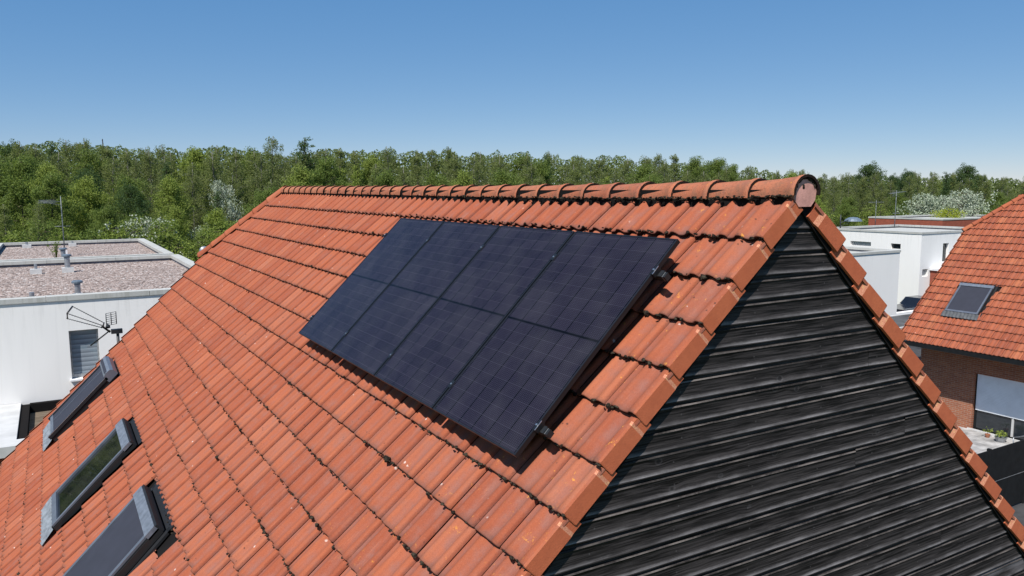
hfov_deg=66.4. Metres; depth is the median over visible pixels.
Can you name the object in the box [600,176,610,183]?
broadleaf tree
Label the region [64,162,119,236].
broadleaf tree
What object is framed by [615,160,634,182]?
birch tree
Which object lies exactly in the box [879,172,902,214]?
broadleaf tree
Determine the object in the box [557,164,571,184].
birch tree
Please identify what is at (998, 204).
shrub
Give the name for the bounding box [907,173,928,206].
birch tree
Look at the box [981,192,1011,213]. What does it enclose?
broadleaf tree
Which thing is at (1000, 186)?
birch tree
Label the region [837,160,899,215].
broadleaf tree
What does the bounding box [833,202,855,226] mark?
broadleaf tree
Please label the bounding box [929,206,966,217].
shrub
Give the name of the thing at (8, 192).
birch tree
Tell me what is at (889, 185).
birch tree
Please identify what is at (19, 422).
roof annex
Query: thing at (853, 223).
shrub
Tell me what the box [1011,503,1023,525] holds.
path
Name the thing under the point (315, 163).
birch tree
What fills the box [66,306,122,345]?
tv aerial
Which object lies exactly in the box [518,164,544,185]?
birch tree
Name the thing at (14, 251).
flat roof house
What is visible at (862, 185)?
birch tree
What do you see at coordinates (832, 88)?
sky
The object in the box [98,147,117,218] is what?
birch tree
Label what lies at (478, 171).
birch tree
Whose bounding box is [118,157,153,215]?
birch tree
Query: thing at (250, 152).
broadleaf tree
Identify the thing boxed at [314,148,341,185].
birch tree
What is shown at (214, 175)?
birch tree
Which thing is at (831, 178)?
birch tree
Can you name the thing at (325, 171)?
broadleaf tree
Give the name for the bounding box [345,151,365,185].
birch tree
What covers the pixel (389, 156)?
birch tree
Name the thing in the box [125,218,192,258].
shrub
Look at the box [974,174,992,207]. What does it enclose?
birch tree
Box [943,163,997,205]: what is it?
broadleaf tree
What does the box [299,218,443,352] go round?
solar panel
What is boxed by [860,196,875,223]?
birch tree
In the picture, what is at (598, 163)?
birch tree
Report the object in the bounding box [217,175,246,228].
birch tree
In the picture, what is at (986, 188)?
birch tree
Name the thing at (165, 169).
broadleaf tree
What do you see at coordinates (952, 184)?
birch tree
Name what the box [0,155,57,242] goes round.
broadleaf tree
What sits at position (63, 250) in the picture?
roof vent
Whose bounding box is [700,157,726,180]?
broadleaf tree
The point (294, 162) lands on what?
birch tree
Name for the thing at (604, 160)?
birch tree
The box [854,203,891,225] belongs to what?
shrub
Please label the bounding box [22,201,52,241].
birch tree
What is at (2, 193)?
broadleaf tree
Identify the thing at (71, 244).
roof vent
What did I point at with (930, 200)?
hawthorn
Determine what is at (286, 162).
birch tree
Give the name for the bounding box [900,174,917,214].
birch tree
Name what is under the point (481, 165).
birch tree
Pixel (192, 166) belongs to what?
birch tree
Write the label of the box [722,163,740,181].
broadleaf tree
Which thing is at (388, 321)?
solar panel
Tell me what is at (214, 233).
shrub
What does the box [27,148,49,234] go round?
birch tree
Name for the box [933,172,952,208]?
broadleaf tree
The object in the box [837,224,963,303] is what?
flat roof house
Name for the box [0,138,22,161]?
broadleaf tree
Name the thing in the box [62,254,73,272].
roof vent
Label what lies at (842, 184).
birch tree
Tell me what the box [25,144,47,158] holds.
birch tree
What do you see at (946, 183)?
broadleaf tree
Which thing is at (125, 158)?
birch tree
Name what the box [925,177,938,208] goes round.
birch tree
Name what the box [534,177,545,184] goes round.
birch tree
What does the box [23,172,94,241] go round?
broadleaf tree
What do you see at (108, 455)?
roof window
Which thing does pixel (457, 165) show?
birch tree
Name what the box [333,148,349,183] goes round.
birch tree
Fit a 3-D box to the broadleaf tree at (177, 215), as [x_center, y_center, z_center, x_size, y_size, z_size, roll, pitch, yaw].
[-26.843,-2.862,62.764,3.627,7.738,4.120,3,8,22]
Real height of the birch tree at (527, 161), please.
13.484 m
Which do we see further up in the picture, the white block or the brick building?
the brick building
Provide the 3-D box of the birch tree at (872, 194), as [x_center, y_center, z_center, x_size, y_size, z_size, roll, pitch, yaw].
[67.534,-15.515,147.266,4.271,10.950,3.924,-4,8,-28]
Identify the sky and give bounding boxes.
[0,0,1023,191]
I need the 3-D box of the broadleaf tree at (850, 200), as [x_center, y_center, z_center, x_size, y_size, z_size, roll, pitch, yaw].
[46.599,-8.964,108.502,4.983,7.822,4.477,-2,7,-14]
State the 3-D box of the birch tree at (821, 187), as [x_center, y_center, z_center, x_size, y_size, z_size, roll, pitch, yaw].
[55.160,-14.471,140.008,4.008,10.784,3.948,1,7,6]
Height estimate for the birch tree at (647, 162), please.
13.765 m
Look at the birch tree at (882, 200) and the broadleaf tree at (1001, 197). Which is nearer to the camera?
the broadleaf tree at (1001, 197)
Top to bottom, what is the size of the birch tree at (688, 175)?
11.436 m
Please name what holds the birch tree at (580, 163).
on the ground
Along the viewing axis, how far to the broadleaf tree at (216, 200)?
67.94 m
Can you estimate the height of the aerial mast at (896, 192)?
3.160 m
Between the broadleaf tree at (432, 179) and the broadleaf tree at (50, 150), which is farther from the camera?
the broadleaf tree at (50, 150)
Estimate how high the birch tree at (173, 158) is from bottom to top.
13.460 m
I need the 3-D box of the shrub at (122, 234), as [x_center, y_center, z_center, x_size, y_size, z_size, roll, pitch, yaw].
[-27.896,-1.366,55.524,7.018,7.282,7.630,1,7,8]
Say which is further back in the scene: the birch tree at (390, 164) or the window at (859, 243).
the birch tree at (390, 164)
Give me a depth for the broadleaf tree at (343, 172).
88.05 m
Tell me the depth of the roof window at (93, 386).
13.55 m
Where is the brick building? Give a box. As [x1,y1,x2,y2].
[868,214,983,226]
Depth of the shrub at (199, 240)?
57.27 m
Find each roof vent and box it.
[22,242,31,247]
[30,264,41,273]
[59,248,66,256]
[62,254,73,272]
[68,241,75,246]
[71,280,82,293]
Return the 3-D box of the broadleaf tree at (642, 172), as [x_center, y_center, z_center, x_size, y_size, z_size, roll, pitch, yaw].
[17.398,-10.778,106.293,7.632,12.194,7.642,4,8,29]
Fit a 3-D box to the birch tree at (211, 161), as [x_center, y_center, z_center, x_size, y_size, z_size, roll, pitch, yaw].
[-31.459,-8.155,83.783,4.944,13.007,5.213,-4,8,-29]
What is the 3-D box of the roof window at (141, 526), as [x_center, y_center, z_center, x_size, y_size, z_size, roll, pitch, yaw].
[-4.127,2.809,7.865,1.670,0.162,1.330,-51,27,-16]
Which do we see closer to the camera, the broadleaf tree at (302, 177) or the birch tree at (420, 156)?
the broadleaf tree at (302, 177)
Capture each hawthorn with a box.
[98,215,191,258]
[179,225,210,248]
[203,179,243,232]
[897,192,955,215]
[913,194,969,214]
[936,188,996,216]
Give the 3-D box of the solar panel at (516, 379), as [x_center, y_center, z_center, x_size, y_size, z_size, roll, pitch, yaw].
[0.260,0.279,5.263,1.720,0.030,1.134,-51,27,-16]
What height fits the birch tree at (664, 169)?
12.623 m
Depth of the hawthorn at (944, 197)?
92.20 m
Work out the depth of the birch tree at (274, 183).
73.19 m
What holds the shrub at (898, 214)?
on the ground
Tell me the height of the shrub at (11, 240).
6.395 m
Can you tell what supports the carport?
on the car park
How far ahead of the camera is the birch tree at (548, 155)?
114.21 m
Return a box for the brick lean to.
[929,267,939,282]
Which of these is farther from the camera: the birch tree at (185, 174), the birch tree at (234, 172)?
the birch tree at (185, 174)
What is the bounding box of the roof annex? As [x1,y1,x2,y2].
[0,399,61,463]
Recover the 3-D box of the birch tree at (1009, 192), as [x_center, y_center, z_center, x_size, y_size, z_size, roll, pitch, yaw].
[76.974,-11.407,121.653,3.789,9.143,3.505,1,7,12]
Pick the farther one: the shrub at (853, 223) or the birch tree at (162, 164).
the shrub at (853, 223)
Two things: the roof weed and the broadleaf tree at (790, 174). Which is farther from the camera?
the broadleaf tree at (790, 174)
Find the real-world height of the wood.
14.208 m
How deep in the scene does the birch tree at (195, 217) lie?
81.17 m
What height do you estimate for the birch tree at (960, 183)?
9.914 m
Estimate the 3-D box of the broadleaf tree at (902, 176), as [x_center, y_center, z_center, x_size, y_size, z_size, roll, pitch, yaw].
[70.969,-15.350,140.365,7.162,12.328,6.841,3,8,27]
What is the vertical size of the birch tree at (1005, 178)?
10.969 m
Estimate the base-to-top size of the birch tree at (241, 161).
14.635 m
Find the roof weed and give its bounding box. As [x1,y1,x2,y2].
[46,240,60,257]
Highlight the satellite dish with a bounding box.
[840,215,861,227]
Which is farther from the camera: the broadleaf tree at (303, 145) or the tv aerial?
the broadleaf tree at (303, 145)
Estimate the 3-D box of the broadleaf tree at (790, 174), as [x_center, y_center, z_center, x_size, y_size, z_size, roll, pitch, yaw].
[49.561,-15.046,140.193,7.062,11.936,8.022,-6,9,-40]
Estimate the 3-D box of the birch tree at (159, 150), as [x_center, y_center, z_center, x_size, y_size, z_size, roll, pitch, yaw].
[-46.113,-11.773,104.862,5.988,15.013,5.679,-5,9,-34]
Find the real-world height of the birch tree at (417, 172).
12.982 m
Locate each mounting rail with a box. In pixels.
[309,315,553,438]
[383,233,670,281]
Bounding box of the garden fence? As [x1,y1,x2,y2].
[977,440,1023,505]
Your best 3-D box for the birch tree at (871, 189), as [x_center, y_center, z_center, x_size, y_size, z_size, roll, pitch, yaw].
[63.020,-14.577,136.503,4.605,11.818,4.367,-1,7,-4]
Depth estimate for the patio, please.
27.17 m
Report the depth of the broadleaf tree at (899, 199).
111.37 m
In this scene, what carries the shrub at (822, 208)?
on the ground
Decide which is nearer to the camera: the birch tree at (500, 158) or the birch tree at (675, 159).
the birch tree at (500, 158)
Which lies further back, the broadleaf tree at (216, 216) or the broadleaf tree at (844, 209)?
the broadleaf tree at (844, 209)
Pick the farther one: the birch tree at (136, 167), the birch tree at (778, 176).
the birch tree at (778, 176)
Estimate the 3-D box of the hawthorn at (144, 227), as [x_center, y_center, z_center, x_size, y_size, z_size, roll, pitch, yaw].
[-26.577,-1.726,57.453,7.483,7.358,7.366,2,8,20]
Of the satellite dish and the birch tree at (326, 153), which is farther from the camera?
the birch tree at (326, 153)
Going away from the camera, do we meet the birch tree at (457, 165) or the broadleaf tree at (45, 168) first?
the broadleaf tree at (45, 168)
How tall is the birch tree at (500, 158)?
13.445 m
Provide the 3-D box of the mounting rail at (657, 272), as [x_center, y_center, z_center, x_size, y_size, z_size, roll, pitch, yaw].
[-0.197,-0.331,6.923,0.135,0.166,4.735,-51,27,-16]
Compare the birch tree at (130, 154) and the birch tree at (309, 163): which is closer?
the birch tree at (309, 163)
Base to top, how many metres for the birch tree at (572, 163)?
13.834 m
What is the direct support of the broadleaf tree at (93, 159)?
on the ground
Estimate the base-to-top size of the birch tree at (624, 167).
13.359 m
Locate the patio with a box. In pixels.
[959,426,1016,453]
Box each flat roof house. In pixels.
[0,238,173,261]
[0,254,194,404]
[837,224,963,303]
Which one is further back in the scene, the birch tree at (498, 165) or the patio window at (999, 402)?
the birch tree at (498, 165)
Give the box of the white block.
[844,246,900,315]
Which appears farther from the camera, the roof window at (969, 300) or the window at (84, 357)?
the roof window at (969, 300)
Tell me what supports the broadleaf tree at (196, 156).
on the ground
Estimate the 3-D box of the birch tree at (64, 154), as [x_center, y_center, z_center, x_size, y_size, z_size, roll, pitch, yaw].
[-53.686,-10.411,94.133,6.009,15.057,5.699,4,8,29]
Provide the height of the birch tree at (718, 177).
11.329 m
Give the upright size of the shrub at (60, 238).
6.661 m
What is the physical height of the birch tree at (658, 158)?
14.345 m
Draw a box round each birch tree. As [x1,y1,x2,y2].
[0,155,21,236]
[0,204,14,241]
[3,141,38,216]
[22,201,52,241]
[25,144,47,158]
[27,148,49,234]
[46,152,74,231]
[49,139,79,232]
[63,142,99,232]
[66,138,104,231]
[96,144,113,196]
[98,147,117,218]
[99,157,126,221]
[114,151,152,209]
[118,150,146,199]
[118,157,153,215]
[137,146,161,225]
[138,149,163,216]
[148,144,183,224]
[149,153,180,218]
[152,154,190,231]
[176,169,210,239]
[177,162,212,230]
[179,148,201,240]
[196,151,242,228]
[197,152,229,225]
[201,145,234,224]
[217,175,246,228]
[222,159,253,222]
[224,151,253,213]
[232,150,250,200]
[242,151,272,208]
[245,155,272,213]
[255,136,289,192]
[264,179,279,192]
[266,151,283,182]
[275,157,292,187]
[278,154,307,185]
[304,150,316,170]
[310,155,322,185]
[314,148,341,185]
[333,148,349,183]
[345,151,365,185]
[366,164,384,185]
[377,146,400,185]
[381,151,405,182]
[394,166,415,185]
[404,151,427,185]
[409,154,425,185]
[419,162,435,183]
[424,149,443,178]
[436,146,456,184]
[442,154,462,185]
[445,156,463,185]
[465,156,484,185]
[470,152,491,184]
[471,156,489,184]
[485,154,511,183]
[486,160,509,184]
[487,155,502,182]
[515,154,536,184]
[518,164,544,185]
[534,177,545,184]
[543,151,561,184]
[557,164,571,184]
[562,164,584,184]
[567,168,582,184]
[568,158,578,179]
[572,155,588,184]
[580,159,599,183]
[591,159,606,183]
[596,156,612,183]
[597,169,606,184]
[609,167,622,183]
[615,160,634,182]
[619,158,636,182]
[635,156,651,182]
[651,153,671,182]
[655,162,673,182]
[666,154,681,182]
[680,170,696,182]
[695,171,711,182]
[713,172,723,179]
[720,167,731,181]
[741,165,753,179]
[769,170,782,179]
[817,177,830,212]
[821,173,828,211]
[824,179,843,226]
[825,176,842,218]
[834,173,849,203]
[835,172,856,213]
[849,179,865,217]
[856,176,874,218]
[858,171,887,215]
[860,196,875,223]
[864,180,881,209]
[868,181,888,215]
[884,180,897,215]
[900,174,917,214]
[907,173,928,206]
[918,171,942,212]
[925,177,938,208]
[948,173,959,205]
[952,181,965,209]
[961,177,975,210]
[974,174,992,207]
[979,180,991,214]
[994,177,1010,200]
[998,177,1013,200]
[999,186,1014,201]
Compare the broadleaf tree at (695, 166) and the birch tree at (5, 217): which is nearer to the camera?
the birch tree at (5, 217)
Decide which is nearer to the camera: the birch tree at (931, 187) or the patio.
the patio
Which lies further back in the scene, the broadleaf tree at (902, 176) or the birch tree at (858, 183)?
the broadleaf tree at (902, 176)
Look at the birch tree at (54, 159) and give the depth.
86.10 m
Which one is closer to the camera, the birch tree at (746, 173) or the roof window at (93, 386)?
the roof window at (93, 386)
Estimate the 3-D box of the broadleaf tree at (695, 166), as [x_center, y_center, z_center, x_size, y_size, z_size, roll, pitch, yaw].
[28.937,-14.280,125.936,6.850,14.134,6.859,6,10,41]
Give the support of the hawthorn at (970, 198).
on the ground
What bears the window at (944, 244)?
in the flat roof house at (923, 248)
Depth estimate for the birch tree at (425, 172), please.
87.57 m
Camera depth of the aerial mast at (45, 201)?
39.11 m
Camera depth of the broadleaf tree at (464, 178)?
74.50 m
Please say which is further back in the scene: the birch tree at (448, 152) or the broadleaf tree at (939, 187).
the broadleaf tree at (939, 187)
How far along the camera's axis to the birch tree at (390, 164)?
111.17 m
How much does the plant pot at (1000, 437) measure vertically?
0.432 m
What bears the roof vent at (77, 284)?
on the flat roof house at (48, 352)
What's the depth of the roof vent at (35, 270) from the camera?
30.90 m
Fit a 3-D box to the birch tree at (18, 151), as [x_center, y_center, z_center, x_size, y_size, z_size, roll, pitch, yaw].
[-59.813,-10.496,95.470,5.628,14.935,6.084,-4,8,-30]
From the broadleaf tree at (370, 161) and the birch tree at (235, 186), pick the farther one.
the broadleaf tree at (370, 161)
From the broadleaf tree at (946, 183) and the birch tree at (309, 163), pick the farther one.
the broadleaf tree at (946, 183)
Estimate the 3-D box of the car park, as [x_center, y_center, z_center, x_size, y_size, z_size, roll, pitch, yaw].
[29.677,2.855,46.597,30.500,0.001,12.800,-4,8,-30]
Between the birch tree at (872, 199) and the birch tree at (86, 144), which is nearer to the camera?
the birch tree at (86, 144)
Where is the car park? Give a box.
[905,340,920,359]
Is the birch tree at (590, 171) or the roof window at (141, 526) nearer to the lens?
the roof window at (141, 526)
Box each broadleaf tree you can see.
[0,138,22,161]
[0,141,16,209]
[0,151,21,225]
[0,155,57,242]
[7,152,42,233]
[15,160,78,238]
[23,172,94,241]
[45,142,70,179]
[59,175,117,238]
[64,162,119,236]
[66,149,118,234]
[85,204,122,239]
[104,173,157,225]
[104,179,156,232]
[119,212,149,237]
[148,174,194,243]
[150,161,187,220]
[157,145,231,228]
[161,204,195,257]
[196,208,233,243]
[205,191,233,234]
[225,146,271,206]
[240,186,278,213]
[279,164,318,185]
[282,136,315,184]
[309,156,358,185]
[335,167,351,185]
[346,163,363,185]
[350,153,386,185]
[364,152,381,184]
[369,167,401,185]
[420,169,449,185]
[449,169,474,185]
[490,167,522,185]
[507,154,531,185]
[518,158,559,185]
[542,157,554,183]
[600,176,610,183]
[624,163,661,183]
[638,174,662,183]
[680,155,710,182]
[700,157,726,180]
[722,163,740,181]
[784,170,798,177]
[815,194,831,211]
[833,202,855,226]
[835,196,865,226]
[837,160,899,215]
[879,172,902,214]
[885,191,908,215]
[886,169,921,213]
[887,177,904,212]
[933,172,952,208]
[935,181,943,199]
[942,174,958,206]
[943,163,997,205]
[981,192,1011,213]
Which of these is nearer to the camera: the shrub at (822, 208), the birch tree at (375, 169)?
the birch tree at (375, 169)
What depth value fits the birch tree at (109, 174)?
83.00 m
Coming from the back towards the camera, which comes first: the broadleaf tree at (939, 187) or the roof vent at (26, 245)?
the broadleaf tree at (939, 187)
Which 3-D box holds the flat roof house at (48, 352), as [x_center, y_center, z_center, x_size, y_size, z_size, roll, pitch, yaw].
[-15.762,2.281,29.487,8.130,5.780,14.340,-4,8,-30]
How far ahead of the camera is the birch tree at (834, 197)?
128.00 m
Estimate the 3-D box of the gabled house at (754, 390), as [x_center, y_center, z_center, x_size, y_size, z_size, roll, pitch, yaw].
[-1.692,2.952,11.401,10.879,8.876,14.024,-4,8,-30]
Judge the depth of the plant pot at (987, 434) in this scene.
27.59 m
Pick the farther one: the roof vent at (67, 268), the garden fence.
the roof vent at (67, 268)
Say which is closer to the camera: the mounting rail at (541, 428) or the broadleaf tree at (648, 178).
the mounting rail at (541, 428)
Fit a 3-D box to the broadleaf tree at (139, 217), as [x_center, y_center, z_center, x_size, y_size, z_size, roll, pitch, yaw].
[-29.768,-2.484,62.284,4.421,7.125,4.922,1,7,11]
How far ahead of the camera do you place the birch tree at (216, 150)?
102.64 m
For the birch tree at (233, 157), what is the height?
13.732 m
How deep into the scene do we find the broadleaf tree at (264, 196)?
66.24 m
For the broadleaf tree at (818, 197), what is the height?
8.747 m
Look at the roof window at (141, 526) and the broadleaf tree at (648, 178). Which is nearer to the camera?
the roof window at (141, 526)
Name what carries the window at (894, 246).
in the flat roof house at (923, 248)
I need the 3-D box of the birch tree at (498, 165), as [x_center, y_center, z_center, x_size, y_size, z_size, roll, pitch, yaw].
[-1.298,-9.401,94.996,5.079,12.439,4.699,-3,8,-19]
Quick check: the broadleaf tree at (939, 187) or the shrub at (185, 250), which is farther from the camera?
the broadleaf tree at (939, 187)
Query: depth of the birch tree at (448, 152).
98.74 m
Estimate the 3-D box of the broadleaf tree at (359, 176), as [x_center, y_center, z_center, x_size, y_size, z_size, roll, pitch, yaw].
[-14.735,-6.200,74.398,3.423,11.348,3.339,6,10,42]
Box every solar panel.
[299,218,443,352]
[331,221,499,376]
[374,226,574,409]
[433,231,679,457]
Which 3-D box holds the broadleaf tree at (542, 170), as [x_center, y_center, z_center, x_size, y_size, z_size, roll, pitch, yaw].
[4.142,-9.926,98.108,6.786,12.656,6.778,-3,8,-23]
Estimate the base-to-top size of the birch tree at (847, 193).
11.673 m
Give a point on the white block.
(880, 267)
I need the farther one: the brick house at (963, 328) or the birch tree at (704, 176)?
the birch tree at (704, 176)
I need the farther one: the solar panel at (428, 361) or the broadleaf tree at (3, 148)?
the broadleaf tree at (3, 148)
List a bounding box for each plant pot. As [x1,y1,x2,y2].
[982,426,993,437]
[994,430,1007,442]
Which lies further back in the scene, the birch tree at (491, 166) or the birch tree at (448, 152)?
the birch tree at (491, 166)
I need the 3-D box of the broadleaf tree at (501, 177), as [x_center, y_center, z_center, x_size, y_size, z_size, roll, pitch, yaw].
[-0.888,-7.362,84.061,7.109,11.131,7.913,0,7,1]
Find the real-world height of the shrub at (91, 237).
6.376 m
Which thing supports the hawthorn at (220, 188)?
on the ground
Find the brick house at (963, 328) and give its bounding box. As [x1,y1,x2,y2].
[901,194,1023,441]
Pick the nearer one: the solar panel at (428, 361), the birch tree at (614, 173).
the solar panel at (428, 361)
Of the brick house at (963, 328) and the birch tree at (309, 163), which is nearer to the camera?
the brick house at (963, 328)
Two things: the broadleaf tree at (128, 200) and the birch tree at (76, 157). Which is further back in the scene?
the birch tree at (76, 157)
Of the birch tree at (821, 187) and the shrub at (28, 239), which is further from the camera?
the birch tree at (821, 187)
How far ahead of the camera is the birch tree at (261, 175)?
84.11 m
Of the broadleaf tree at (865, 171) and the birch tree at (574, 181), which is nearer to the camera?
the birch tree at (574, 181)
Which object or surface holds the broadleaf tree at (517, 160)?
on the ground
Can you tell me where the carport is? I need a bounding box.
[890,313,911,328]
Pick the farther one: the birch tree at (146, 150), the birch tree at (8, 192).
the birch tree at (146, 150)
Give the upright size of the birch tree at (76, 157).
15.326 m
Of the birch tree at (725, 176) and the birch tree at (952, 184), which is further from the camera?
the birch tree at (952, 184)
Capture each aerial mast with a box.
[38,196,67,253]
[888,190,906,227]
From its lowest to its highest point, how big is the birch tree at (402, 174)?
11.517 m
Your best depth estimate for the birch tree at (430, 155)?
111.78 m
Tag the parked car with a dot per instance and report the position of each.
(908, 303)
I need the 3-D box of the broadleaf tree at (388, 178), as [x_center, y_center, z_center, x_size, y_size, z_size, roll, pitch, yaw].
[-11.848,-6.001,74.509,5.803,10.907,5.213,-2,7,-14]
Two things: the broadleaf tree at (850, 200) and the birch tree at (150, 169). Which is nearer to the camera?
the birch tree at (150, 169)
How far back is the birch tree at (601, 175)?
101.42 m
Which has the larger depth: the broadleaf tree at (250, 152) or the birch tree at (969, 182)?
the birch tree at (969, 182)
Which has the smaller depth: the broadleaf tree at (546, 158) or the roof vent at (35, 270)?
the roof vent at (35, 270)
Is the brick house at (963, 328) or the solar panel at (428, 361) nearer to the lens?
the solar panel at (428, 361)
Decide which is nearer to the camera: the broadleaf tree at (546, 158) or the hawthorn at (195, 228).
the hawthorn at (195, 228)
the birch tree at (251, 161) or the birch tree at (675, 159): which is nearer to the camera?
the birch tree at (251, 161)
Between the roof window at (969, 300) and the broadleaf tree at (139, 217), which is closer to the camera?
the roof window at (969, 300)
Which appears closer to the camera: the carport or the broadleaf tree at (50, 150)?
the carport
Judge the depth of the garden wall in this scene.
47.78 m
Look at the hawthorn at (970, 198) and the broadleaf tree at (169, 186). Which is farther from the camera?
the hawthorn at (970, 198)
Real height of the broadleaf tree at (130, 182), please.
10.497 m
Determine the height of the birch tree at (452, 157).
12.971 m
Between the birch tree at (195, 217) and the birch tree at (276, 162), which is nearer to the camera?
the birch tree at (195, 217)
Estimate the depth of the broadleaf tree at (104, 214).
63.37 m
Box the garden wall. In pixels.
[896,310,912,314]
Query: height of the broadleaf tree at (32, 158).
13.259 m
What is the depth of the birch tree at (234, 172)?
86.78 m
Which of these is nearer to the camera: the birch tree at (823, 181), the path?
the path
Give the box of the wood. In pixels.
[1,140,1022,212]
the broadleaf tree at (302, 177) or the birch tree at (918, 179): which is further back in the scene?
the birch tree at (918, 179)
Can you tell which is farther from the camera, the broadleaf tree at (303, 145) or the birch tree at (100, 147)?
the birch tree at (100, 147)
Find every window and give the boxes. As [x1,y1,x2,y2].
[40,418,142,545]
[42,356,120,450]
[63,482,174,575]
[69,329,99,381]
[852,241,870,245]
[892,243,900,248]
[941,243,945,262]
[941,282,998,320]
[967,374,1023,441]
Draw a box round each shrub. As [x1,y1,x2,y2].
[1,230,22,242]
[13,220,71,241]
[48,227,83,240]
[65,228,102,240]
[95,218,175,251]
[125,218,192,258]
[146,227,200,260]
[178,230,217,260]
[193,220,237,261]
[815,199,841,220]
[827,204,862,226]
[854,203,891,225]
[883,204,909,215]
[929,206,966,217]
[979,200,1006,213]
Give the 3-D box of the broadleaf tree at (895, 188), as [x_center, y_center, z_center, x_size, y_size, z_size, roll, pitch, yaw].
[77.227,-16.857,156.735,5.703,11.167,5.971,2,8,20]
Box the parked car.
[897,295,921,311]
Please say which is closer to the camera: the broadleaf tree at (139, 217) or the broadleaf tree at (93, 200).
the broadleaf tree at (139, 217)
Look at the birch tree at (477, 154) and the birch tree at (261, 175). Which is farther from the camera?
the birch tree at (477, 154)
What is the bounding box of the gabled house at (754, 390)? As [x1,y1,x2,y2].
[0,174,1023,575]
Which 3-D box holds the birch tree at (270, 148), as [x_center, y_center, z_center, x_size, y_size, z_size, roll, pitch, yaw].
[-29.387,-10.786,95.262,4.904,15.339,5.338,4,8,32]
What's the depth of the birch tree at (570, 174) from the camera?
97.52 m
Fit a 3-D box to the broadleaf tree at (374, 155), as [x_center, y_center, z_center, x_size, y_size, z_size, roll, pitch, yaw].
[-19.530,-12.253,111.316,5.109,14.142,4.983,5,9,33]
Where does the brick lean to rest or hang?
on the ground

